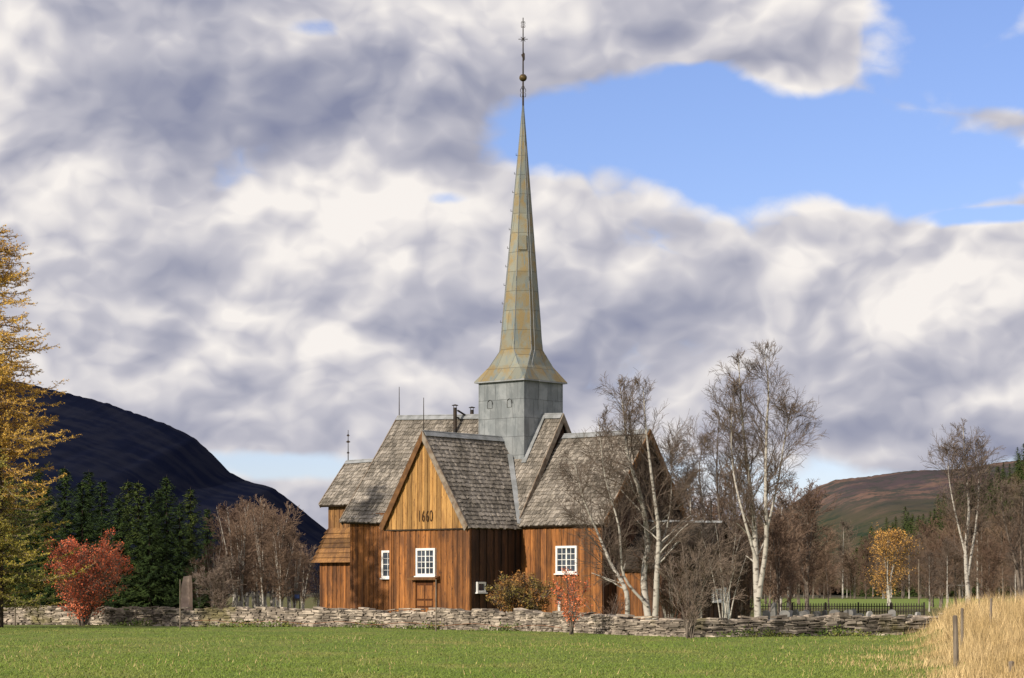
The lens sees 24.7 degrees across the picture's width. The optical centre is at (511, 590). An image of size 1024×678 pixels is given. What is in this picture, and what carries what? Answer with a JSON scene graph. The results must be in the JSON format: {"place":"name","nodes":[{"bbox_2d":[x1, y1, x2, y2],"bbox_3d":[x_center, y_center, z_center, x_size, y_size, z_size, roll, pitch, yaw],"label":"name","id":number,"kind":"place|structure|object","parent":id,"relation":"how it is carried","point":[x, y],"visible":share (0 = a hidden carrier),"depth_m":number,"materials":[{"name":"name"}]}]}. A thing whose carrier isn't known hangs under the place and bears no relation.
{"place":"outdoors","nodes":[
{"label":"outdoors","id":0,"kind":"place"},
{"bbox_2d":[0,379,325,592],"bbox_3d":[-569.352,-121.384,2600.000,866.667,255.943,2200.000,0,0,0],"label":"mountain","id":1,"kind":"structure","parent":0,"point":[114,447],"depth_m":2326.54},
{"bbox_2d":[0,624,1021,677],"bbox_3d":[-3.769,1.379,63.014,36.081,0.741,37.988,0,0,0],"label":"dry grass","id":2,"kind":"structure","parent":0,"point":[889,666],"depth_m":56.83,"materials":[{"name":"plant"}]},
{"bbox_2d":[0,593,1022,677],"bbox_3d":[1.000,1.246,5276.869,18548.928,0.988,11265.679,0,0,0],"label":"ground","id":3,"kind":"structure","parent":0,"point":[816,600],"depth_m":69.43,"materials":[{"name":"green plant"}]},
{"bbox_2d":[3,478,43,607],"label":"spruce tree","id":4,"kind":"object","parent":3,"relation":"on","point":[7,586],"visible":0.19,"depth_m":144.81,"materials":[{"name":"green plant"}]},
{"bbox_2d":[3,480,54,604],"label":"spruce tree","id":5,"kind":"object","parent":3,"relation":"on","point":[36,526],"visible":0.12,"depth_m":149.79,"materials":[{"name":"green plant"}]},
{"bbox_2d":[10,471,60,596],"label":"spruce tree","id":6,"kind":"object","parent":3,"relation":"on","point":[38,477],"visible":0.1,"depth_m":157.83,"materials":[{"name":"green plant"}]},
{"bbox_2d":[3,488,69,611],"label":"spruce tree","id":7,"kind":"object","parent":3,"relation":"on","point":[47,537],"visible":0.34,"depth_m":141.70,"materials":[{"name":"green plant"}]},
{"bbox_2d":[0,225,92,627],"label":"larch tree","id":8,"kind":"object","parent":3,"relation":"on","point":[6,371],"visible":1,"depth_m":105.95,"materials":[{"name":"yellow plant"}]},
{"bbox_2d":[21,468,89,604],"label":"spruce tree","id":9,"kind":"object","parent":3,"relation":"on","point":[63,504],"visible":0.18,"depth_m":149.86,"materials":[{"name":"green plant"}]},
{"bbox_2d":[36,481,129,606],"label":"spruce tree","id":10,"kind":"object","parent":3,"relation":"on","point":[82,518],"visible":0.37,"depth_m":139.91,"materials":[{"name":"green plant"}]},
{"bbox_2d":[40,526,135,625],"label":"rowan shrub","id":11,"kind":"object","parent":3,"relation":"on","point":[82,604],"visible":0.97,"depth_m":112.75,"materials":[{"name":"red leaf"},{"name":"grey bark"}]},
{"bbox_2d":[69,471,117,597],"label":"spruce tree","id":12,"kind":"object","parent":3,"relation":"on","point":[88,480],"visible":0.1,"depth_m":157.82,"materials":[{"name":"green plant"}]},
{"bbox_2d":[57,481,140,606],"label":"spruce tree","id":13,"kind":"object","parent":3,"relation":"on","point":[102,503],"visible":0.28,"depth_m":142.95,"materials":[{"name":"green plant"}]},
{"bbox_2d":[85,617,163,625],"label":"weed clump","id":14,"kind":"object","parent":3,"relation":"on","point":[135,623],"visible":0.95,"depth_m":113.11,"materials":[{"name":"green plant"}]},
{"bbox_2d":[91,497,160,609],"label":"spruce tree","id":15,"kind":"object","parent":3,"relation":"on","point":[117,538],"visible":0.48,"depth_m":138.78,"materials":[{"name":"green plant"}]},
{"bbox_2d":[105,482,152,603],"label":"spruce tree","id":16,"kind":"object","parent":3,"relation":"on","point":[125,499],"visible":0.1,"depth_m":157.89,"materials":[{"name":"green plant"}]},
{"bbox_2d":[116,480,163,605],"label":"spruce tree","id":17,"kind":"object","parent":3,"relation":"on","point":[138,510],"visible":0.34,"depth_m":149.81,"materials":[{"name":"green plant"}]},
{"bbox_2d":[115,494,179,608],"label":"spruce tree","id":18,"kind":"object","parent":3,"relation":"on","point":[150,584],"visible":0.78,"depth_m":137.82,"materials":[{"name":"green plant"}]},
{"bbox_2d":[128,489,177,603],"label":"spruce tree","id":19,"kind":"object","parent":3,"relation":"on","point":[158,501],"visible":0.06,"depth_m":159.91,"materials":[{"name":"green plant"}]},
{"bbox_2d":[130,477,207,607],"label":"spruce tree","id":20,"kind":"object","parent":3,"relation":"on","point":[166,525],"visible":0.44,"depth_m":146.89,"materials":[{"name":"green plant"}]},
{"bbox_2d":[151,503,208,610],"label":"spruce tree","id":21,"kind":"object","parent":3,"relation":"on","point":[179,560],"visible":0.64,"depth_m":138.80,"materials":[{"name":"green plant"}]},
{"bbox_2d":[155,487,218,608],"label":"spruce tree","id":22,"kind":"object","parent":3,"relation":"on","point":[188,506],"visible":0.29,"depth_m":149.84,"materials":[{"name":"green plant"}]},
{"bbox_2d":[181,576,192,609],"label":"stone pillar","id":23,"kind":"structure","parent":3,"relation":"on","point":[186,594],"depth_m":113.47,"materials":[{"name":"grey stone"}]},
{"bbox_2d":[183,556,205,605],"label":"bare tree","id":24,"kind":"object","parent":3,"relation":"on","point":[197,592],"visible":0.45,"depth_m":144.89,"materials":[{"name":"plant"}]},
{"bbox_2d":[198,541,229,606],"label":"bare tree","id":25,"kind":"object","parent":3,"relation":"on","point":[212,561],"visible":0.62,"depth_m":140.83,"materials":[{"name":"brown plant"}]},
{"bbox_2d":[195,509,238,612],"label":"spruce tree","id":26,"kind":"object","parent":3,"relation":"on","point":[207,530],"visible":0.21,"depth_m":155.79,"materials":[{"name":"green plant"}]},
{"bbox_2d":[189,551,245,608],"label":"bare shrub","id":27,"kind":"object","parent":3,"relation":"on","point":[218,579],"visible":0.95,"depth_m":124.83,"materials":[{"name":"grey plant"}]},
{"bbox_2d":[182,618,262,627],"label":"weed clump","id":28,"kind":"object","parent":3,"relation":"on","point":[225,625],"visible":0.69,"depth_m":109.50,"materials":[{"name":"green plant"}]},
{"bbox_2d":[205,521,242,605],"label":"bare tree","id":29,"kind":"object","parent":3,"relation":"on","point":[223,550],"visible":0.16,"depth_m":149.88,"materials":[{"name":"brown plant"}]},
{"bbox_2d":[202,495,259,606],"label":"bare tree","id":30,"kind":"object","parent":3,"relation":"on","point":[221,513],"visible":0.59,"depth_m":145.87,"materials":[{"name":"brown plant"}]},
{"bbox_2d":[220,509,263,606],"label":"bare tree","id":31,"kind":"object","parent":3,"relation":"on","point":[240,532],"visible":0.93,"depth_m":142.56,"materials":[{"name":"brown plant"}]},
{"bbox_2d":[218,500,277,606],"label":"bare tree","id":32,"kind":"object","parent":3,"relation":"on","point":[246,601],"visible":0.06,"depth_m":155.91,"materials":[{"name":"brown plant"}]},
{"bbox_2d":[224,498,274,608],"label":"bare tree","id":33,"kind":"object","parent":3,"relation":"on","point":[256,596],"visible":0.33,"depth_m":149.98,"materials":[{"name":"brown plant"}]},
{"bbox_2d":[227,617,307,627],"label":"weed clump","id":34,"kind":"object","parent":3,"relation":"on","point":[282,625],"visible":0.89,"depth_m":108.33,"materials":[{"name":"green plant"}]},
{"bbox_2d":[241,505,294,606],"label":"bare tree","id":35,"kind":"object","parent":3,"relation":"on","point":[260,569],"visible":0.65,"depth_m":145.75,"materials":[{"name":"brown plant"}]},
{"bbox_2d":[243,501,303,606],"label":"bare tree","id":36,"kind":"object","parent":3,"relation":"on","point":[283,536],"visible":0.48,"depth_m":147.87,"materials":[{"name":"brown plant"}]},
{"bbox_2d":[259,529,306,606],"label":"bare tree","id":37,"kind":"object","parent":3,"relation":"on","point":[284,561],"visible":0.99,"depth_m":140.81,"materials":[{"name":"brown plant"}]},
{"bbox_2d":[270,522,309,608],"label":"bare tree","id":38,"kind":"object","parent":3,"relation":"on","point":[291,560],"visible":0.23,"depth_m":151.94,"materials":[{"name":"brown plant"}]},
{"bbox_2d":[279,543,311,607],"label":"bare tree","id":39,"kind":"object","parent":3,"relation":"on","point":[298,586],"visible":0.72,"depth_m":145.96,"materials":[{"name":"brown plant"}]},
{"bbox_2d":[291,545,318,608],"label":"bare tree","id":40,"kind":"object","parent":3,"relation":"on","point":[305,593],"visible":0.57,"depth_m":157.89,"materials":[{"name":"brown plant"}]},
{"bbox_2d":[310,565,319,606],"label":"spruce tree","id":41,"kind":"object","parent":3,"relation":"on","point":[317,587],"visible":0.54,"depth_m":160.01,"materials":[{"name":"plant"}]},
{"bbox_2d":[197,620,558,627],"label":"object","id":42,"kind":"object","parent":3,"relation":"on","point":[380,624],"visible":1,"depth_m":103.12,"materials":[{"name":"grey stone"}]},
{"bbox_2d":[370,617,444,629],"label":"weed clump","id":43,"kind":"object","parent":3,"relation":"on","point":[419,627],"visible":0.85,"depth_m":101.88,"materials":[{"name":"green plant"}]},
{"bbox_2d":[3,605,945,636],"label":"stone wall","id":44,"kind":"structure","parent":3,"relation":"on","point":[628,624],"depth_m":99.35,"materials":[{"name":"grey stone"}]},
{"bbox_2d":[484,570,564,612],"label":"leafy bush","id":45,"kind":"object","parent":3,"relation":"on","point":[530,597],"visible":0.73,"depth_m":103.89,"materials":[{"name":"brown plant"}]},
{"bbox_2d":[311,18,752,618],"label":"timber church","id":46,"kind":"structure","parent":3,"relation":"on","point":[461,510],"depth_m":116.08,"materials":[{"name":"brown wood"}]},
{"bbox_2d":[380,550,388,578],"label":"window","id":47,"kind":"structure","parent":46,"relation":"in","point":[384,554],"depth_m":120.74,"materials":[{"name":"white paint"}]},
{"bbox_2d":[407,576,439,611],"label":"door","id":48,"kind":"structure","parent":46,"relation":"in","point":[423,591],"depth_m":114.54,"materials":[{"name":"brown wood"}]},
{"bbox_2d":[414,548,436,576],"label":"window","id":49,"kind":"structure","parent":46,"relation":"in","point":[426,558],"depth_m":114.48,"materials":[{"name":"white paint"}]},
{"bbox_2d":[554,546,578,574],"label":"window","id":50,"kind":"structure","parent":46,"relation":"in","point":[564,555],"depth_m":113.54,"materials":[{"name":"white paint"}]},
{"bbox_2d":[548,566,592,634],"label":"rowan shrub","id":51,"kind":"object","parent":3,"relation":"on","point":[571,619],"visible":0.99,"depth_m":88.78,"materials":[{"name":"red plant"}]},
{"bbox_2d":[585,591,630,613],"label":"bare shrub","id":52,"kind":"object","parent":3,"relation":"on","point":[614,606],"visible":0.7,"depth_m":92.47,"materials":[{"name":"brown plant"}]},
{"bbox_2d":[546,367,714,618],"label":"birch tree","id":53,"kind":"object","parent":3,"relation":"on","point":[647,543],"visible":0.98,"depth_m":97.90,"materials":[{"name":"grey plant"}]},
{"bbox_2d":[625,521,712,618],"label":"bare shrub","id":54,"kind":"object","parent":3,"relation":"on","point":[665,596],"visible":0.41,"depth_m":100.76,"materials":[{"name":"brown plant"}]},
{"bbox_2d":[657,524,732,638],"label":"bare shrub","id":55,"kind":"object","parent":3,"relation":"on","point":[692,611],"visible":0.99,"depth_m":82.87,"materials":[{"name":"grey plant"}]},
{"bbox_2d":[672,467,724,519],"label":"birch tree","id":56,"kind":"object","parent":3,"relation":"on","point":[689,503],"visible":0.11,"depth_m":137.81,"materials":[{"name":"brown plant"}]},
{"bbox_2d":[666,517,734,617],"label":"bare shrub","id":57,"kind":"object","parent":3,"relation":"on","point":[703,580],"visible":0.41,"depth_m":100.62,"materials":[{"name":"brown plant"}]},
{"bbox_2d":[665,407,764,542],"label":"birch tree","id":58,"kind":"object","parent":3,"relation":"on","point":[717,486],"visible":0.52,"depth_m":127.77,"materials":[{"name":"grey plant"}]},
{"bbox_2d":[689,497,740,523],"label":"birch tree","id":59,"kind":"object","parent":3,"relation":"on","point":[713,511],"visible":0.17,"depth_m":135.29,"materials":[{"name":"brown plant"}]},
{"bbox_2d":[684,517,771,622],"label":"bare shrub","id":60,"kind":"object","parent":3,"relation":"on","point":[732,568],"visible":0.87,"depth_m":98.93,"materials":[{"name":"plant"}]},
{"bbox_2d":[712,460,776,554],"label":"birch tree","id":61,"kind":"object","parent":3,"relation":"on","point":[738,513],"visible":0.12,"depth_m":139.64,"materials":[{"name":"brown plant"}]},
{"bbox_2d":[665,622,823,636],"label":"weed clump","id":62,"kind":"object","parent":3,"relation":"on","point":[768,633],"visible":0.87,"depth_m":85.94,"materials":[{"name":"green plant"}]},
{"bbox_2d":[719,531,783,617],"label":"bare shrub","id":63,"kind":"object","parent":3,"relation":"on","point":[747,608],"visible":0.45,"depth_m":101.80,"materials":[{"name":"brown plant"}]},
{"bbox_2d":[694,339,829,616],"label":"birch tree","id":64,"kind":"object","parent":3,"relation":"on","point":[749,509],"visible":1,"depth_m":94.78,"materials":[{"name":"grey plant"}]},
{"bbox_2d":[751,515,791,610],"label":"birch tree","id":65,"kind":"object","parent":3,"relation":"on","point":[769,589],"visible":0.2,"depth_m":162.22,"materials":[{"name":"brown plant"}]},
{"bbox_2d":[752,508,808,602],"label":"birch tree","id":66,"kind":"object","parent":3,"relation":"on","point":[767,594],"visible":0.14,"depth_m":164.74,"materials":[{"name":"brown plant"}]},
{"bbox_2d":[757,509,804,614],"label":"birch tree","id":67,"kind":"object","parent":3,"relation":"on","point":[778,570],"visible":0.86,"depth_m":141.91,"materials":[{"name":"brown plant"}]},
{"bbox_2d":[759,492,811,610],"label":"birch tree","id":68,"kind":"object","parent":3,"relation":"on","point":[783,505],"visible":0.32,"depth_m":165.76,"materials":[{"name":"brown plant"}]},
{"bbox_2d":[769,509,814,609],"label":"birch tree","id":69,"kind":"object","parent":3,"relation":"on","point":[792,559],"visible":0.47,"depth_m":150.15,"materials":[{"name":"brown plant"}]},
{"bbox_2d":[770,477,840,610],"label":"birch tree","id":70,"kind":"object","parent":3,"relation":"on","point":[806,582],"visible":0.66,"depth_m":189.83,"materials":[{"name":"brown plant"}]},
{"bbox_2d":[811,526,841,598],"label":"birch tree","id":71,"kind":"object","parent":3,"relation":"on","point":[831,543],"visible":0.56,"depth_m":476.79,"materials":[{"name":"brown plant"}]},
{"bbox_2d":[814,544,839,608],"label":"birch tree","id":72,"kind":"object","parent":3,"relation":"on","point":[830,572],"visible":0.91,"depth_m":219.14,"materials":[{"name":"brown plant"}]},
{"bbox_2d":[761,602,924,614],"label":"picket fence","id":73,"kind":"object","parent":3,"relation":"on","point":[891,606],"visible":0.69,"depth_m":149.98,"materials":[{"name":"black metal"}]},
{"bbox_2d":[827,517,859,598],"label":"birch tree","id":74,"kind":"object","parent":3,"relation":"on","point":[851,533],"visible":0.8,"depth_m":499.67,"materials":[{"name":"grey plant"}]},
{"bbox_2d":[840,551,865,598],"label":"birch tree","id":75,"kind":"object","parent":3,"relation":"on","point":[851,570],"visible":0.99,"depth_m":480.59,"materials":[{"name":"brown plant"}]},
{"bbox_2d":[798,624,913,635],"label":"weed clump","id":76,"kind":"object","parent":3,"relation":"on","point":[841,632],"visible":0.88,"depth_m":87.80,"materials":[{"name":"green plant"}]},
{"bbox_2d":[853,534,879,597],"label":"birch tree","id":77,"kind":"object","parent":3,"relation":"on","point":[867,544],"visible":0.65,"depth_m":511.25,"materials":[{"name":"brown plant"}]},
{"bbox_2d":[859,566,873,598],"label":"birch tree","id":78,"kind":"object","parent":3,"relation":"on","point":[865,578],"visible":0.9,"depth_m":470.38,"materials":[{"name":"brown plant"}]},
{"bbox_2d":[862,522,922,605],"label":"birch tree","id":79,"kind":"object","parent":3,"relation":"on","point":[893,569],"visible":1,"depth_m":254.70,"materials":[{"name":"yellow plant"}]},
{"bbox_2d":[894,533,924,597],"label":"birch tree","id":80,"kind":"object","parent":3,"relation":"on","point":[904,583],"visible":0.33,"depth_m":498.52,"materials":[{"name":"brown plant"}]},
{"bbox_2d":[900,542,919,598],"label":"birch tree","id":81,"kind":"object","parent":3,"relation":"on","point":[909,584],"visible":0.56,"depth_m":488.64,"materials":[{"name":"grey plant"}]},
{"bbox_2d":[801,467,1023,596],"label":"birch wood","id":82,"kind":"object","parent":3,"relation":"on","point":[815,590],"visible":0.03,"depth_m":757.22,"materials":[{"name":"brown plant"}]},
{"bbox_2d":[907,550,927,598],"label":"birch tree","id":83,"kind":"object","parent":3,"relation":"on","point":[916,570],"visible":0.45,"depth_m":485.03,"materials":[{"name":"brown plant"}]},
{"bbox_2d":[912,517,940,597],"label":"birch tree","id":84,"kind":"object","parent":3,"relation":"on","point":[926,532],"visible":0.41,"depth_m":549.21,"materials":[{"name":"brown plant"}]},
{"bbox_2d":[914,551,942,611],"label":"birch tree","id":85,"kind":"object","parent":3,"relation":"on","point":[930,568],"visible":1,"depth_m":189.13,"materials":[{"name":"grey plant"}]},
{"bbox_2d":[914,531,944,605],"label":"birch tree","id":86,"kind":"object","parent":3,"relation":"on","point":[928,541],"visible":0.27,"depth_m":251.19,"materials":[{"name":"brown plant"}]},
{"bbox_2d":[917,541,945,606],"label":"birch tree","id":87,"kind":"object","parent":3,"relation":"on","point":[926,583],"visible":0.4,"depth_m":237.64,"materials":[{"name":"brown plant"}]},
{"bbox_2d":[924,528,963,607],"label":"birch tree","id":88,"kind":"object","parent":3,"relation":"on","point":[939,557],"visible":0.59,"depth_m":230.62,"materials":[{"name":"brown plant"}]},
{"bbox_2d":[933,536,963,606],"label":"birch tree","id":89,"kind":"object","parent":3,"relation":"on","point":[947,550],"visible":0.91,"depth_m":222.12,"materials":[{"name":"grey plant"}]},
{"bbox_2d":[881,587,1023,677],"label":"dry grass","id":90,"kind":"structure","parent":3,"relation":"on","point":[986,650],"depth_m":59.58,"materials":[{"name":"plant"}]},
{"bbox_2d":[933,511,977,606],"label":"birch tree","id":91,"kind":"object","parent":3,"relation":"on","point":[952,526],"visible":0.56,"depth_m":232.66,"materials":[{"name":"brown plant"}]},
{"bbox_2d":[953,615,958,667],"bbox_3d":[9.495,1.191,50.002,0.130,1.330,0.114,0,0,23],"label":"fence post","id":92,"kind":"object","parent":3,"relation":"on","point":[955,643],"visible":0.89,"depth_m":49.96,"materials":[{"name":"grey wood"}]},
{"bbox_2d":[939,509,979,598],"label":"birch tree","id":93,"kind":"object","parent":3,"relation":"on","point":[956,530],"visible":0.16,"depth_m":473.45,"materials":[{"name":"brown plant"}]},
{"bbox_2d":[919,418,1009,603],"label":"birch tree","id":94,"kind":"object","parent":3,"relation":"on","point":[957,450],"visible":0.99,"depth_m":214.89,"materials":[{"name":"grey plant"}]},
{"bbox_2d":[956,545,983,604],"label":"birch tree","id":95,"kind":"object","parent":3,"relation":"on","point":[972,579],"visible":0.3,"depth_m":280.29,"materials":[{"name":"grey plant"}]},
{"bbox_2d":[961,511,1000,598],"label":"birch tree","id":96,"kind":"object","parent":3,"relation":"on","point":[977,542],"visible":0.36,"depth_m":487.98,"materials":[{"name":"brown plant"}]},
{"bbox_2d":[968,510,997,598],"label":"birch tree","id":97,"kind":"object","parent":3,"relation":"on","point":[979,534],"visible":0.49,"depth_m":486.52,"materials":[{"name":"brown plant"}]},
{"bbox_2d":[973,535,1015,598],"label":"birch tree","id":98,"kind":"object","parent":3,"relation":"on","point":[993,568],"visible":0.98,"depth_m":162.36,"materials":[{"name":"brown plant"}]},
{"bbox_2d":[977,508,1013,601],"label":"birch tree","id":99,"kind":"object","parent":3,"relation":"on","point":[996,537],"visible":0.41,"depth_m":282.98,"materials":[{"name":"brown plant"}]},
{"bbox_2d":[973,476,1023,599],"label":"birch tree","id":100,"kind":"object","parent":3,"relation":"on","point":[1020,576],"visible":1,"depth_m":189.82,"materials":[{"name":"brown plant"}]},
{"bbox_2d":[998,497,1023,574],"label":"birch tree","id":101,"kind":"object","parent":3,"relation":"on","point":[1015,535],"visible":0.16,"depth_m":210.80,"materials":[{"name":"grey plant"}]},
{"bbox_2d":[999,548,1023,598],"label":"birch tree","id":102,"kind":"object","parent":3,"relation":"on","point":[1013,583],"visible":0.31,"depth_m":200.20,"materials":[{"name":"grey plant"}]},
{"bbox_2d":[0,0,1023,529],"label":"sky","id":103,"kind":"structure","parent":0,"point":[248,226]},
{"bbox_2d":[763,460,1023,589],"bbox_3d":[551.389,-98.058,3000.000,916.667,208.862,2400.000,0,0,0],"label":"hill","id":104,"kind":"structure","parent":0,"point":[864,503],"depth_m":2678.05,"materials":[{"name":"brown plant"}]},
{"bbox_2d":[763,468,1023,596],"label":"hill","id":105,"kind":"structure","parent":0,"point":[840,592],"depth_m":878.89,"materials":[{"name":"plant"}]},
{"bbox_2d":[841,443,1023,596],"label":"conifer forest","id":106,"kind":"object","parent":105,"relation":"on","point":[909,527],"visible":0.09,"depth_m":854.31,"materials":[{"name":"plant"}]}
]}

